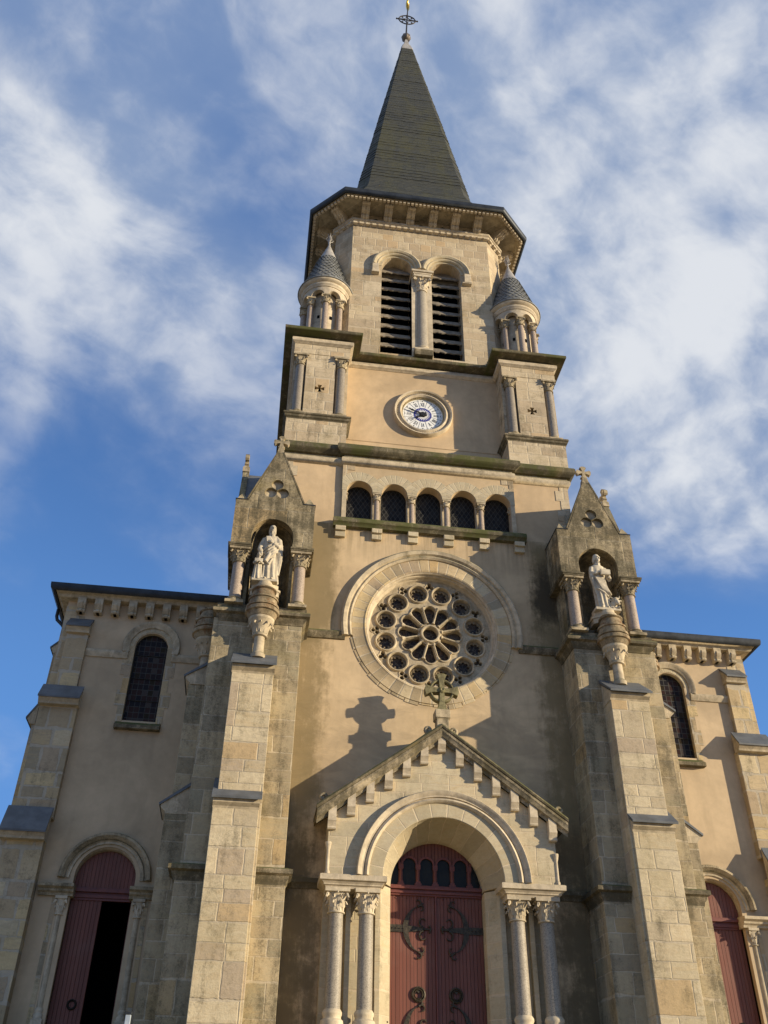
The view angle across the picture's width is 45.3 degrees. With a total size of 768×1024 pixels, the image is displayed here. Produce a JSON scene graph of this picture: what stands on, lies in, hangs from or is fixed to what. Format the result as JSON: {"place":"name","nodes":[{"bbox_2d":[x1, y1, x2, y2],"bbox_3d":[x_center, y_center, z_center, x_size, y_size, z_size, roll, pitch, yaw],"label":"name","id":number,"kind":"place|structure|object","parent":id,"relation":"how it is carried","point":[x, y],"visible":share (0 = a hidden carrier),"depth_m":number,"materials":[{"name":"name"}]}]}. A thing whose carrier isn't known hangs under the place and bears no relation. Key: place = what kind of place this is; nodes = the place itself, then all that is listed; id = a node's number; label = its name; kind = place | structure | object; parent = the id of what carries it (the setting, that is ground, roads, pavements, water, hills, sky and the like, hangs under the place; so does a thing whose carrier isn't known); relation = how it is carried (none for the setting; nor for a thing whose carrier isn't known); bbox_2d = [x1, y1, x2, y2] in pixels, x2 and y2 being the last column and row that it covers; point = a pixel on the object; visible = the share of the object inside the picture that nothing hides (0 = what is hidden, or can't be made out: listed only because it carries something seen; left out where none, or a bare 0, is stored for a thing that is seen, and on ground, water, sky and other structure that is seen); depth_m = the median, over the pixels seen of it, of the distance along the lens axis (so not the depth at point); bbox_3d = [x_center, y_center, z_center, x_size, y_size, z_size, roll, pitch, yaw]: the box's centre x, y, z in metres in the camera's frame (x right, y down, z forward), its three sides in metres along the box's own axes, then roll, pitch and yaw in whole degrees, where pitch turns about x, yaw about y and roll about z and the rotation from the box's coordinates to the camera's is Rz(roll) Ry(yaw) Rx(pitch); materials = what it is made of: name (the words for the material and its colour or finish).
{"place":"outdoors","nodes":[
{"label":"outdoors","id":0,"kind":"place"},
{"bbox_2d":[0,0,767,823],"label":"sky","id":1,"kind":"structure","parent":0,"point":[164,164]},
{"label":"parvis pavement","id":2,"kind":"structure","parent":0,"visible":0},
{"bbox_2d":[124,1012,132,1023],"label":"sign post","id":3,"kind":"object","parent":2,"relation":"on","point":[128,1017],"visible":1,"depth_m":18.88,"materials":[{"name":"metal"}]},
{"bbox_2d":[0,0,767,1023],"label":"church","id":4,"kind":"structure","parent":2,"relation":"on","point":[420,732],"depth_m":25.93,"materials":[{"name":"stone"}]},
{"bbox_2d":[46,851,135,1023],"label":"side door","id":5,"kind":"structure","parent":4,"relation":"in","point":[107,876],"depth_m":24.08,"materials":[{"name":"wood"}]},
{"bbox_2d":[251,525,282,585],"bbox_3d":[-3.383,1.220,26.954,0.840,2.072,0.552,5,-36,-6],"label":"statue","id":6,"kind":"object","parent":4,"relation":"on","point":[267,561],"visible":0.96,"depth_m":26.71,"materials":[{"name":"white stone"}]},
{"bbox_2d":[393,390,452,437],"bbox_3d":[1.437,-3.626,33.916,2.220,2.220,0.250,5,-36,-6],"label":"tower clock","id":7,"kind":"object","parent":4,"relation":"attached to","point":[423,413],"visible":1,"depth_m":33.93,"materials":[{"name":"stone"}]},
{"bbox_2d":[341,550,522,709],"bbox_3d":[1.417,3.556,27.868,5.520,5.312,0.780,5,-36,-6],"label":"rose window","id":8,"kind":"structure","parent":4,"relation":"in","point":[415,616],"depth_m":27.98,"materials":[{"name":"stone"}]},
{"bbox_2d":[389,844,486,1023],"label":"main door","id":9,"kind":"structure","parent":4,"relation":"in","point":[437,970],"depth_m":22.85,"materials":[{"name":"wood"}]},
{"bbox_2d":[589,554,620,614],"bbox_3d":[6.702,2.160,28.040,0.896,2.076,0.513,5,-36,-6],"label":"statue","id":10,"kind":"object","parent":4,"relation":"on","point":[599,575],"visible":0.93,"depth_m":27.77,"materials":[{"name":"white stone"}]},
{"bbox_2d":[705,883,759,1023],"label":"side door","id":11,"kind":"structure","parent":4,"relation":"in","point":[739,992],"depth_m":25.89,"materials":[{"name":"wood"}]}
]}

